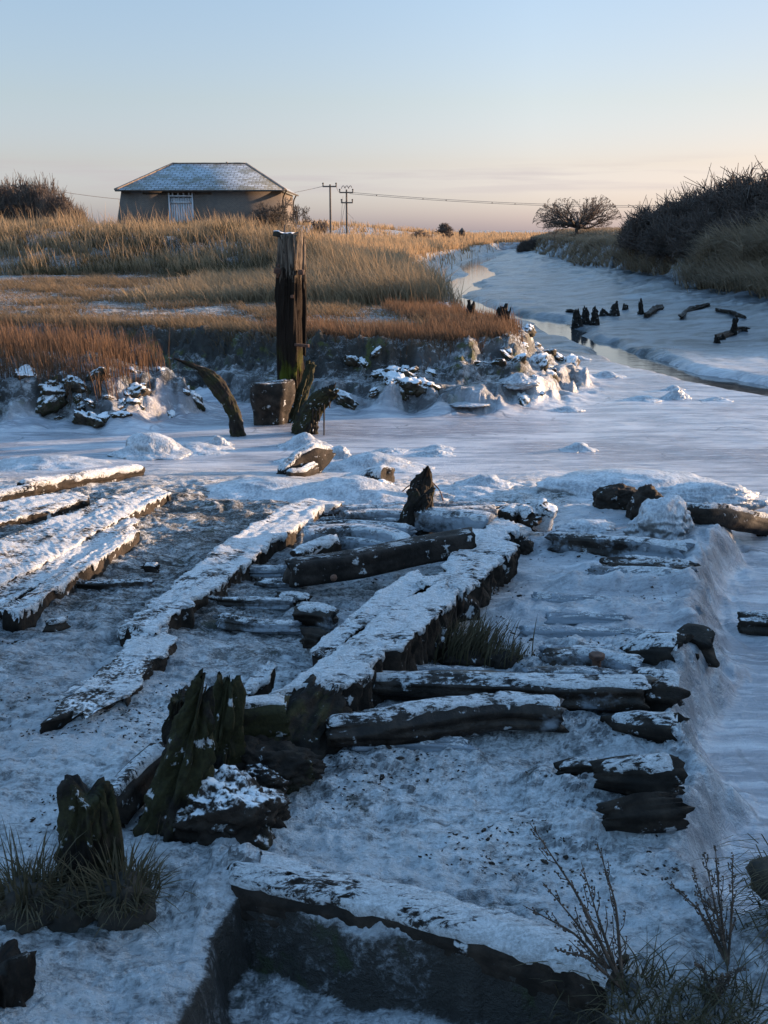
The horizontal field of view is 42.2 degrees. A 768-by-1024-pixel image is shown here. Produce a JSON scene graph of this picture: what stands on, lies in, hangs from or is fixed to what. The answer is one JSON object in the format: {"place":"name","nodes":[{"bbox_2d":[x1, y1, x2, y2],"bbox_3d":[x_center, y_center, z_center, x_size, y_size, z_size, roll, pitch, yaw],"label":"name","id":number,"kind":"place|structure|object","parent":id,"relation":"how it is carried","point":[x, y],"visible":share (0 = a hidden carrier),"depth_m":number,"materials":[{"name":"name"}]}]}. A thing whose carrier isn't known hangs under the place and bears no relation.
{"place":"outdoors","nodes":[
{"label":"outdoors","id":0,"kind":"place"},
{"bbox_2d":[0,309,275,353],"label":"terrace edge grass","id":1,"kind":"structure","parent":0,"point":[178,324],"depth_m":17.69,"materials":[{"name":"plant"}]},
{"bbox_2d":[0,268,534,357],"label":"turf grass","id":2,"kind":"structure","parent":0,"point":[48,284],"depth_m":22.20,"materials":[{"name":"plant"}]},
{"bbox_2d":[0,225,767,1023],"bbox_3d":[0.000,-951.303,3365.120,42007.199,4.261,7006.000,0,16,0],"label":"ground","id":3,"kind":"structure","parent":0,"point":[206,953],"depth_m":5.55,"materials":[{"name":"snow"}]},
{"bbox_2d":[0,939,36,1008],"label":"mossy stump","id":4,"kind":"object","parent":3,"relation":"on","point":[17,975],"visible":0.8,"depth_m":3.09,"materials":[{"name":"brown wood"}]},
{"bbox_2d":[0,170,59,221],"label":"thorn shrub","id":5,"kind":"object","parent":3,"relation":"on","point":[27,196],"visible":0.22,"depth_m":69.83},
{"bbox_2d":[0,492,90,525],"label":"plank","id":6,"kind":"object","parent":3,"relation":"on","point":[30,510],"visible":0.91,"depth_m":8.38,"materials":[{"name":"white wood"}]},
{"bbox_2d":[10,853,97,932],"bbox_3d":[-1.106,1.363,3.497,0.387,0.291,0.319,-3,16,-11],"label":"grass tussock","id":7,"kind":"object","parent":3,"relation":"on","point":[72,921],"depth_m":3.44,"materials":[{"name":"plant"}]},
{"bbox_2d":[32,186,77,220],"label":"thorn shrub","id":8,"kind":"object","parent":3,"relation":"on","point":[48,207],"visible":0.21,"depth_m":68.06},
{"bbox_2d":[0,818,114,936],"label":"grass tussock","id":9,"kind":"object","parent":3,"relation":"on","point":[22,895],"depth_m":3.43,"materials":[{"name":"plant"}]},
{"bbox_2d":[0,454,117,471],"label":"ice mound","id":10,"kind":"object","parent":3,"relation":"on","point":[39,463],"visible":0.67,"depth_m":11.33,"materials":[{"name":"snow"}]},
{"bbox_2d":[0,525,140,632],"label":"beam","id":11,"kind":"structure","parent":3,"relation":"on","point":[24,612],"depth_m":6.54,"materials":[{"name":"white wood"}]},
{"bbox_2d":[0,517,140,620],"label":"plank","id":12,"kind":"object","parent":3,"relation":"on","point":[19,589],"visible":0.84,"depth_m":6.83,"materials":[{"name":"white wood"}]},
{"bbox_2d":[16,463,144,494],"bbox_3d":[-2.936,-0.326,9.736,0.217,0.336,1.666,7,17,25],"label":"timber","id":13,"kind":"object","parent":3,"relation":"on","point":[48,484],"visible":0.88,"depth_m":9.65,"materials":[{"name":"white wood"}]},
{"bbox_2d":[0,485,171,590],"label":"plank","id":14,"kind":"object","parent":3,"relation":"on","point":[30,550],"visible":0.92,"depth_m":7.59,"materials":[{"name":"white wood"}]},
{"bbox_2d":[0,296,173,410],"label":"rust sedge","id":15,"kind":"object","parent":3,"relation":"on","point":[15,344],"visible":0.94,"depth_m":14.50,"materials":[{"name":"plant"}]},
{"bbox_2d":[53,774,124,886],"bbox_3d":[-1.073,1.191,3.602,0.263,0.524,0.215,0,16,0],"label":"mossy stump","id":16,"kind":"object","parent":3,"relation":"on","point":[93,812],"visible":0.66,"depth_m":3.54,"materials":[{"name":"green wood"}]},
{"bbox_2d":[39,625,177,733],"bbox_3d":[-1.392,0.891,5.318,0.343,0.141,1.278,3,16,12],"label":"plank","id":17,"kind":"object","parent":3,"relation":"on","point":[132,667],"visible":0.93,"depth_m":5.21,"materials":[{"name":"white wood"}]},
{"bbox_2d":[76,578,155,590],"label":"rib","id":18,"kind":"object","parent":3,"relation":"on","point":[115,584],"visible":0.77,"depth_m":6.63,"materials":[{"name":"grey wood"}]},
{"bbox_2d":[53,824,199,939],"bbox_3d":[-0.889,1.330,3.460,0.466,0.386,0.575,-9,18,-28],"label":"grass tussock","id":19,"kind":"object","parent":3,"relation":"on","point":[127,901],"depth_m":3.46,"materials":[{"name":"plant"}]},
{"bbox_2d":[110,741,165,825],"bbox_3d":[-1.041,1.147,4.156,0.147,0.238,0.425,6,17,20],"label":"timber","id":20,"kind":"object","parent":3,"relation":"on","point":[131,781],"visible":0.6,"depth_m":4.10,"materials":[{"name":"brown wood"}]},
{"bbox_2d":[107,432,191,460],"bbox_3d":[-2.814,-0.729,12.009,1.188,0.480,0.700,0,16,0],"label":"ice mound","id":21,"kind":"object","parent":3,"relation":"on","point":[150,446],"visible":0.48,"depth_m":11.84,"materials":[{"name":"snow"}]},
{"bbox_2d":[133,668,217,841],"bbox_3d":[-0.832,0.997,3.972,0.365,0.824,0.275,6,17,20],"label":"mossy stump","id":22,"kind":"object","parent":3,"relation":"on","point":[185,768],"visible":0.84,"depth_m":3.91,"materials":[{"name":"green wood"}]},
{"bbox_2d":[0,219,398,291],"bbox_3d":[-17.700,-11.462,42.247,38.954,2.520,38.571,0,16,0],"label":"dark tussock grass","id":23,"kind":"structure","parent":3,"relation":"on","point":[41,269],"depth_m":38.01,"materials":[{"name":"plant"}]},
{"bbox_2d":[114,162,298,231],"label":"barn","id":24,"kind":"structure","parent":3,"relation":"on","point":[237,189],"depth_m":59.36,"materials":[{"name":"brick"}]},
{"bbox_2d":[173,358,245,436],"bbox_3d":[-2.260,-1.447,12.996,0.930,1.134,0.228,0,16,0],"label":"curved rib","id":25,"kind":"object","parent":3,"relation":"on","point":[217,386],"visible":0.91,"depth_m":12.91,"materials":[{"name":"brown wood"}]},
{"bbox_2d":[0,202,447,299],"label":"long grass","id":26,"kind":"structure","parent":3,"relation":"on","point":[269,240],"depth_m":39.54,"materials":[{"name":"plant"}]},
{"bbox_2d":[161,764,291,850],"bbox_3d":[-0.630,1.214,4.010,0.528,0.337,0.326,0,16,0],"label":"mud clod","id":27,"kind":"object","parent":3,"relation":"on","point":[233,801],"visible":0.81,"depth_m":3.91,"materials":[{"name":"brown soil"}]},
{"bbox_2d":[212,671,246,769],"bbox_3d":[-0.741,0.989,4.343,0.236,0.637,0.221,13,20,38],"label":"mossy stump","id":28,"kind":"object","parent":3,"relation":"on","point":[229,708],"visible":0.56,"depth_m":4.28,"materials":[{"name":"green wood"}]},
{"bbox_2d":[117,498,343,646],"bbox_3d":[-1.025,0.360,7.135,0.460,0.244,2.954,5,17,18],"label":"plank","id":29,"kind":"object","parent":3,"relation":"on","point":[184,599],"visible":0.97,"depth_m":6.79,"materials":[{"name":"white wood"}]},
{"bbox_2d":[208,596,297,610],"bbox_3d":[-0.880,0.575,6.356,0.727,0.112,0.123,2,16,8],"label":"rib","id":30,"kind":"object","parent":3,"relation":"on","point":[271,603],"visible":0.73,"depth_m":6.30,"materials":[{"name":"grey wood"}]},
{"bbox_2d":[212,612,301,634],"bbox_3d":[-0.766,0.685,6.036,0.591,0.104,0.136,3,16,9],"label":"rib","id":31,"kind":"object","parent":3,"relation":"on","point":[239,623],"visible":1,"depth_m":6.00,"materials":[{"name":"grey wood"}]},
{"bbox_2d":[244,661,277,696],"bbox_3d":[-0.645,0.912,4.994,0.099,0.245,0.324,10,19,32],"label":"plank","id":32,"kind":"object","parent":3,"relation":"on","point":[261,682],"visible":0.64,"depth_m":5.01,"materials":[{"name":"white wood"}]},
{"bbox_2d":[199,476,323,501],"bbox_3d":[-1.107,-0.203,9.340,1.759,0.243,1.010,0,16,0],"label":"ice mound","id":33,"kind":"object","parent":3,"relation":"on","point":[259,488],"visible":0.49,"depth_m":9.16,"materials":[{"name":"snow"}]},
{"bbox_2d":[245,763,292,792],"bbox_3d":[-0.522,1.172,4.297,0.250,0.159,0.172,-4,16,-13],"label":"mud clod","id":34,"kind":"object","parent":3,"relation":"on","point":[265,776],"visible":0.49,"depth_m":4.25,"materials":[{"name":"brown soil"}]},
{"bbox_2d":[250,379,295,425],"bbox_3d":[-1.544,-1.497,13.899,0.631,0.712,0.600,0,16,0],"label":"mooring block","id":35,"kind":"object","parent":3,"relation":"on","point":[271,401],"depth_m":13.67,"materials":[{"name":"brown wood"}]},
{"bbox_2d":[251,197,296,230],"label":"bare tree","id":36,"kind":"object","parent":3,"relation":"on","point":[266,215],"visible":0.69,"depth_m":58.46,"materials":[{"name":"brown plant"}]},
{"bbox_2d":[236,740,327,794],"bbox_3d":[-0.495,1.123,4.401,0.497,0.207,0.270,0,16,0],"label":"mud clod","id":37,"kind":"object","parent":3,"relation":"on","point":[301,767],"visible":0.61,"depth_m":4.33,"materials":[{"name":"brown soil"}]},
{"bbox_2d":[0,324,579,428],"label":"bank rubble","id":38,"kind":"object","parent":3,"relation":"on","point":[409,382],"visible":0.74,"depth_m":14.73,"materials":[{"name":"grey stone"}]},
{"bbox_2d":[272,224,308,393],"bbox_3d":[-1.292,-2.575,13.991,0.507,2.836,0.420,0,16,0],"label":"timber post","id":39,"kind":"object","parent":3,"relation":"on","point":[290,299],"visible":0.78,"depth_m":13.82,"materials":[{"name":"brown wood"}]},
{"bbox_2d":[108,240,474,307],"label":"bank grass","id":40,"kind":"structure","parent":3,"relation":"on","point":[372,286],"depth_m":23.89,"materials":[{"name":"plant"}]},
{"bbox_2d":[289,359,315,422],"bbox_3d":[-1.153,-1.634,13.961,0.192,0.962,0.579,13,20,39],"label":"mossy plank","id":41,"kind":"object","parent":3,"relation":"on","point":[302,390],"visible":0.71,"depth_m":13.96,"materials":[{"name":"brown wood"}]},
{"bbox_2d":[276,442,335,474],"bbox_3d":[-0.850,-0.565,10.914,0.789,0.387,0.182,-13,20,-39],"label":"timber","id":42,"kind":"object","parent":3,"relation":"on","point":[321,456],"visible":0.87,"depth_m":10.86,"materials":[{"name":"brown wood"}]},
{"bbox_2d":[268,674,352,759],"bbox_3d":[-0.411,1.069,4.667,0.402,0.481,0.568,12,20,36],"label":"mossy rib","id":43,"kind":"object","parent":3,"relation":"on","point":[310,709],"visible":0.42,"depth_m":4.61,"materials":[{"name":"brown wood"}]},
{"bbox_2d":[243,693,289,736],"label":"beam","id":44,"kind":"structure","parent":43,"relation":"on","point":[265,715],"depth_m":4.47,"materials":[{"name":"brown wood"}]},
{"bbox_2d":[291,382,339,434],"bbox_3d":[-0.924,-1.297,13.197,0.685,0.875,0.302,0,16,0],"label":"leaning stump","id":45,"kind":"object","parent":3,"relation":"on","point":[315,405],"visible":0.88,"depth_m":13.11,"materials":[{"name":"brown wood"}]},
{"bbox_2d":[292,601,338,629],"bbox_3d":[-0.423,0.632,6.089,0.315,0.143,0.160,5,17,18],"label":"wood fragment","id":46,"kind":"object","parent":3,"relation":"on","point":[318,614],"visible":0.95,"depth_m":6.05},
{"bbox_2d":[290,534,341,556],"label":"timber","id":47,"kind":"object","parent":3,"relation":"on","point":[324,544],"visible":0.65,"depth_m":6.92,"materials":[{"name":"white wood"}]},
{"bbox_2d":[0,490,686,891],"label":"wood chips","id":48,"kind":"object","parent":3,"relation":"on","point":[382,776],"visible":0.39,"depth_m":4.46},
{"bbox_2d":[284,475,408,505],"bbox_3d":[-0.389,-0.149,9.172,1.665,0.334,0.996,0,16,0],"label":"ice mound","id":49,"kind":"object","parent":3,"relation":"on","point":[354,489],"visible":0.5,"depth_m":8.98,"materials":[{"name":"snow"}]},
{"bbox_2d":[302,523,410,543],"bbox_3d":[-0.146,0.201,7.246,0.950,0.173,0.358,7,17,22],"label":"log","id":50,"kind":"object","parent":3,"relation":"on","point":[382,533],"visible":0.62,"depth_m":7.27,"materials":[{"name":"grey wood"}]},
{"bbox_2d":[269,579,459,712],"bbox_3d":[0.051,0.753,5.355,0.375,0.314,1.807,9,18,28],"label":"plank","id":51,"kind":"object","parent":3,"relation":"on","point":[402,635],"visible":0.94,"depth_m":5.18,"materials":[{"name":"white wood"}]},
{"bbox_2d":[309,569,422,665],"bbox_3d":[-0.052,0.641,5.792,0.210,0.217,1.441,8,18,27],"label":"plank","id":52,"kind":"object","parent":3,"relation":"on","point":[394,593],"visible":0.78,"depth_m":5.73,"materials":[{"name":"white wood"}]},
{"bbox_2d":[323,451,434,472],"bbox_3d":[-0.087,-0.533,11.382,1.465,0.306,0.866,0,16,0],"label":"ice mound","id":53,"kind":"object","parent":3,"relation":"on","point":[357,462],"visible":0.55,"depth_m":11.22,"materials":[{"name":"snow"}]},
{"bbox_2d":[244,291,526,368],"bbox_3d":[0.211,-3.488,18.609,5.088,1.130,6.902,0,16,0],"label":"sedge fringe","id":54,"kind":"object","parent":3,"relation":"on","point":[448,327],"visible":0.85,"depth_m":16.46,"materials":[{"name":"plant"}]},
{"bbox_2d":[271,221,529,277],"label":"creek reeds","id":55,"kind":"object","parent":3,"relation":"on","point":[442,246],"visible":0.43,"depth_m":77.85,"materials":[{"name":"plant"}]},
{"bbox_2d":[351,736,479,752],"bbox_3d":[0.150,1.094,4.626,0.617,0.104,0.134,0,16,0],"label":"rib","id":56,"kind":"object","parent":3,"relation":"on","point":[453,742],"visible":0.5,"depth_m":4.60,"materials":[{"name":"grey wood"}]},
{"bbox_2d":[397,482,435,535],"bbox_3d":[0.247,0.023,7.684,0.326,0.499,0.171,0,16,0],"label":"leaning post","id":57,"kind":"object","parent":3,"relation":"on","point":[416,501],"visible":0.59,"depth_m":7.63,"materials":[{"name":"brown wood"}]},
{"bbox_2d":[295,219,547,269],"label":"reeds","id":58,"kind":"object","parent":3,"relation":"on","point":[389,235],"visible":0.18,"depth_m":155.78,"materials":[{"name":"plant"}]},
{"bbox_2d":[226,850,628,1012],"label":"beam","id":59,"kind":"structure","parent":3,"relation":"on","point":[500,944],"depth_m":3.37,"materials":[{"name":"white wood"}]},
{"bbox_2d":[324,691,568,746],"bbox_3d":[0.290,0.968,4.683,1.183,0.204,0.238,-2,16,-7],"label":"log","id":60,"kind":"object","parent":3,"relation":"on","point":[412,722],"visible":1,"depth_m":4.62,"materials":[{"name":"brown wood"}]},
{"bbox_2d":[414,507,495,532],"bbox_3d":[0.538,0.080,7.608,0.612,0.222,0.218,6,17,21],"label":"log","id":61,"kind":"object","parent":3,"relation":"on","point":[434,519],"visible":0.77,"depth_m":7.54,"materials":[{"name":"grey wood"}]},
{"bbox_2d":[435,486,497,501],"bbox_3d":[0.910,-0.171,9.409,1.025,0.139,0.611,0,16,0],"label":"ice mound","id":62,"kind":"object","parent":3,"relation":"on","point":[468,493],"visible":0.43,"depth_m":9.32,"materials":[{"name":"snow"}]},
{"bbox_2d":[415,518,520,623],"bbox_3d":[0.699,0.360,6.847,0.459,0.317,1.806,5,17,19],"label":"plank","id":63,"kind":"object","parent":3,"relation":"on","point":[484,570],"visible":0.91,"depth_m":6.49,"materials":[{"name":"white wood"}]},
{"bbox_2d":[282,527,476,587],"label":"beam","id":64,"kind":"structure","parent":63,"relation":"on","point":[362,562],"depth_m":6.60,"materials":[{"name":"brown wood"}]},
{"bbox_2d":[429,609,537,667],"bbox_3d":[0.476,0.728,5.677,0.753,0.321,0.414,-5,17,-18],"label":"sedge clump","id":65,"kind":"object","parent":3,"relation":"on","point":[471,646],"visible":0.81,"depth_m":5.62,"materials":[{"name":"green plant"}]},
{"bbox_2d":[451,474,522,488],"bbox_3d":[1.007,-0.265,9.654,0.715,0.213,0.444,0,16,0],"label":"ice mound","id":66,"kind":"object","parent":3,"relation":"on","point":[490,481],"visible":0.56,"depth_m":9.57,"materials":[{"name":"snow"}]},
{"bbox_2d":[484,638,536,669],"bbox_3d":[0.709,0.810,5.542,0.287,0.213,0.196,5,16,16],"label":"sedge clump","id":67,"kind":"object","parent":3,"relation":"on","point":[504,658],"visible":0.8,"depth_m":5.51,"materials":[{"name":"green plant"}]},
{"bbox_2d":[372,670,659,712],"bbox_3d":[0.623,0.895,4.988,1.488,0.190,0.187,1,16,4],"label":"log","id":68,"kind":"object","parent":3,"relation":"on","point":[610,693],"visible":0.78,"depth_m":4.93,"materials":[{"name":"brown wood"}]},
{"bbox_2d":[498,503,541,527],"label":"timber","id":69,"kind":"object","parent":3,"relation":"on","point":[526,515],"visible":0.94,"depth_m":7.67,"materials":[{"name":"white wood"}]},
{"bbox_2d":[523,823,626,989],"bbox_3d":[0.600,1.232,3.097,0.338,0.570,0.185,-7,17,-22],"label":"dead weed","id":70,"kind":"object","parent":3,"relation":"on","point":[600,960],"visible":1,"depth_m":3.11,"materials":[{"name":"plant"}]},
{"bbox_2d":[553,757,597,775],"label":"timber","id":71,"kind":"object","parent":3,"relation":"on","point":[574,766],"visible":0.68,"depth_m":4.37,"materials":[{"name":"brown wood"}]},
{"bbox_2d":[521,666,631,675],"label":"log","id":72,"kind":"object","parent":3,"relation":"on","point":[591,670],"visible":0.41,"depth_m":5.23,"materials":[{"name":"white wood"}]},
{"bbox_2d":[532,195,621,242],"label":"bare tree","id":73,"kind":"object","parent":3,"relation":"on","point":[584,219],"visible":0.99,"depth_m":84.68,"materials":[{"name":"brown plant"}]},
{"bbox_2d":[555,518,616,534],"bbox_3d":[1.627,0.146,7.998,0.525,0.174,0.359,0,16,0],"label":"ice mass","id":74,"kind":"object","parent":3,"relation":"on","point":[593,526],"visible":0.58,"depth_m":7.92,"materials":[{"name":"snow"}]},
{"bbox_2d":[544,611,632,624],"bbox_3d":[1.254,0.669,6.118,0.558,0.111,0.113,1,16,2],"label":"rib","id":75,"kind":"object","parent":3,"relation":"on","point":[567,618],"visible":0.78,"depth_m":6.09,"materials":[{"name":"grey wood"}]},
{"bbox_2d":[537,645,643,671],"bbox_3d":[1.149,0.839,5.476,0.626,0.186,0.217,2,16,9],"label":"log","id":76,"kind":"object","parent":3,"relation":"on","point":[576,655],"visible":0.59,"depth_m":5.43,"materials":[{"name":"grey wood"}]},
{"bbox_2d":[517,624,673,637],"bbox_3d":[1.247,0.732,5.875,0.913,0.133,0.141,2,16,5],"label":"rib","id":77,"kind":"object","parent":3,"relation":"on","point":[561,632],"visible":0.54,"depth_m":5.84,"materials":[{"name":"grey wood"}]},
{"bbox_2d":[592,483,636,509],"bbox_3d":[2.006,-0.114,8.586,0.414,0.291,0.253,0,16,0],"label":"rock","id":78,"kind":"object","parent":3,"relation":"on","point":[617,496],"visible":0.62,"depth_m":8.49,"materials":[{"name":"brown stone"}]},
{"bbox_2d":[529,591,702,614],"bbox_3d":[1.471,0.597,6.377,1.096,0.142,0.153,2,16,8],"label":"rib","id":79,"kind":"object","parent":3,"relation":"on","point":[550,597],"visible":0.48,"depth_m":6.39,"materials":[{"name":"grey wood"}]},
{"bbox_2d":[544,531,694,558],"bbox_3d":[1.719,0.262,7.278,1.077,0.197,0.202,6,17,19],"label":"log","id":80,"kind":"object","parent":3,"relation":"on","point":[603,545],"visible":0.84,"depth_m":7.22,"materials":[{"name":"brown wood"}]},
{"bbox_2d":[536,468,727,498],"bbox_3d":[2.416,-0.211,9.287,2.017,0.366,0.847,0,16,0],"label":"snow drift","id":81,"kind":"object","parent":3,"relation":"on","point":[584,483],"visible":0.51,"depth_m":9.14,"materials":[{"name":"snow"}]},
{"bbox_2d":[586,564,681,575],"bbox_3d":[1.712,0.453,6.709,0.742,0.203,0.184,5,17,17],"label":"log","id":82,"kind":"object","parent":3,"relation":"on","point":[596,569],"visible":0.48,"depth_m":6.68,"materials":[{"name":"grey wood"}]},
{"bbox_2d":[512,913,767,1023],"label":"dead stalks","id":83,"kind":"object","parent":3,"relation":"on","point":[668,1005],"visible":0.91,"depth_m":3.12,"materials":[{"name":"plant"}]},
{"bbox_2d":[625,484,663,519],"bbox_3d":[2.199,-0.030,8.280,0.360,0.429,0.268,0,16,0],"label":"rock","id":84,"kind":"object","parent":3,"relation":"on","point":[640,496],"visible":0.41,"depth_m":8.19,"materials":[{"name":"brown stone"}]},
{"bbox_2d":[600,710,689,743],"bbox_3d":[1.231,1.049,4.719,0.414,0.248,0.211,5,17,17],"label":"timber","id":85,"kind":"object","parent":3,"relation":"on","point":[656,727],"visible":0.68,"depth_m":4.65,"materials":[{"name":"brown wood"}]},
{"bbox_2d":[596,791,695,833],"bbox_3d":[1.035,1.202,3.986,0.396,0.155,0.137,-2,16,-8],"label":"timber","id":86,"kind":"object","parent":3,"relation":"on","point":[650,812],"visible":1,"depth_m":3.95,"materials":[{"name":"brown wood"}]},
{"bbox_2d":[529,218,767,288],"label":"rank grass","id":87,"kind":"structure","parent":3,"relation":"on","point":[594,236],"depth_m":59.66,"materials":[{"name":"plant"}]},
{"bbox_2d":[599,555,700,572],"bbox_3d":[1.816,0.382,6.827,0.695,0.158,0.137,2,16,6],"label":"log","id":88,"kind":"object","parent":3,"relation":"on","point":[642,560],"visible":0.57,"depth_m":6.80,"materials":[{"name":"grey wood"}]},
{"bbox_2d":[615,187,692,257],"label":"thorn shrub","id":89,"kind":"object","parent":3,"relation":"on","point":[635,228],"visible":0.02,"depth_m":52.53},
{"bbox_2d":[626,786,684,794],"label":"timber","id":90,"kind":"object","parent":3,"relation":"on","point":[631,792],"visible":0.06,"depth_m":4.21,"materials":[{"name":"brown wood"}]},
{"bbox_2d":[588,752,687,795],"bbox_3d":[1.076,1.131,4.250,0.388,0.243,0.232,0,16,0],"label":"timber","id":91,"kind":"object","parent":90,"relation":"on","point":[657,772],"visible":0.94,"depth_m":4.18,"materials":[{"name":"brown wood"}]},
{"bbox_2d":[619,632,693,665],"bbox_3d":[1.507,0.794,5.554,0.408,0.227,0.223,6,17,19],"label":"timber","id":92,"kind":"object","parent":3,"relation":"on","point":[654,648],"visible":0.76,"depth_m":5.51,"materials":[{"name":"brown wood"}]},
{"bbox_2d":[623,495,693,540],"bbox_3d":[2.156,0.129,7.803,0.532,0.543,0.378,5,17,18],"label":"ice mass","id":93,"kind":"object","parent":3,"relation":"on","point":[667,517],"visible":0.59,"depth_m":7.66,"materials":[{"name":"snow"}]},
{"bbox_2d":[631,667,690,711],"bbox_3d":[1.379,0.920,5.003,0.291,0.250,0.247,2,16,8],"label":"timber","id":94,"kind":"object","parent":3,"relation":"on","point":[664,692],"visible":0.62,"depth_m":4.92,"materials":[{"name":"brown wood"}]},
{"bbox_2d":[628,205,695,272],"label":"thorn shrub","id":95,"kind":"object","parent":3,"relation":"on","point":[654,241],"visible":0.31,"depth_m":47.52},
{"bbox_2d":[639,165,742,231],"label":"thorn shrub","id":96,"kind":"object","parent":3,"relation":"on","point":[684,205],"visible":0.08,"depth_m":49.13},
{"bbox_2d":[677,623,719,667],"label":"timber","id":97,"kind":"object","parent":3,"relation":"on","point":[702,640],"visible":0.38,"depth_m":5.69,"materials":[{"name":"brown wood"}]},
{"bbox_2d":[663,202,737,260],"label":"thorn shrub","id":98,"kind":"object","parent":3,"relation":"on","point":[692,231],"visible":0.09,"depth_m":44.33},
{"bbox_2d":[666,845,736,965],"bbox_3d":[1.071,1.321,3.302,0.230,0.368,0.165,-10,19,-32],"label":"dead weed","id":99,"kind":"object","parent":3,"relation":"on","point":[720,931],"visible":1,"depth_m":3.30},
{"bbox_2d":[655,210,767,298],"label":"tussocky bank grass","id":100,"kind":"structure","parent":3,"relation":"on","point":[745,279],"depth_m":37.12,"materials":[{"name":"plant"}]},
{"bbox_2d":[676,833,767,935],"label":"hanging tussock","id":101,"kind":"object","parent":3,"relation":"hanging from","point":[757,870],"visible":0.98,"depth_m":3.46,"materials":[{"name":"plant"}]},
{"bbox_2d":[686,502,767,534],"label":"log","id":102,"kind":"object","parent":3,"relation":"on","point":[740,519],"visible":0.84,"depth_m":8.20,"materials":[{"name":"brown wood"}]},
{"bbox_2d":[655,481,767,509],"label":"snow drift","id":103,"kind":"object","parent":102,"relation":"on","point":[734,494],"visible":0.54,"depth_m":8.49,"materials":[{"name":"snow"}]},
{"bbox_2d":[687,856,767,976],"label":"hanging tussock","id":104,"kind":"object","parent":3,"relation":"on","point":[758,914],"visible":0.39,"depth_m":3.40,"materials":[{"name":"plant"}]},
{"bbox_2d":[694,156,767,226],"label":"thorn shrub","id":105,"kind":"object","parent":3,"relation":"on","point":[741,196],"visible":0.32,"depth_m":43.70,"materials":[{"name":"plant"}]},
{"bbox_2d":[737,611,767,635],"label":"timber","id":106,"kind":"object","parent":3,"relation":"on","point":[753,623],"visible":1,"depth_m":6.58,"materials":[{"name":"brown wood"}]},
{"bbox_2d":[0,0,767,230],"label":"sky","id":107,"kind":"structure","parent":0,"point":[495,101],"materials":[{"name":"blue"}]},
{"bbox_2d":[445,256,767,395],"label":"water","id":108,"kind":"structure","parent":0,"point":[475,270],"depth_m":24.28,"materials":[{"name":"grey liquid"}]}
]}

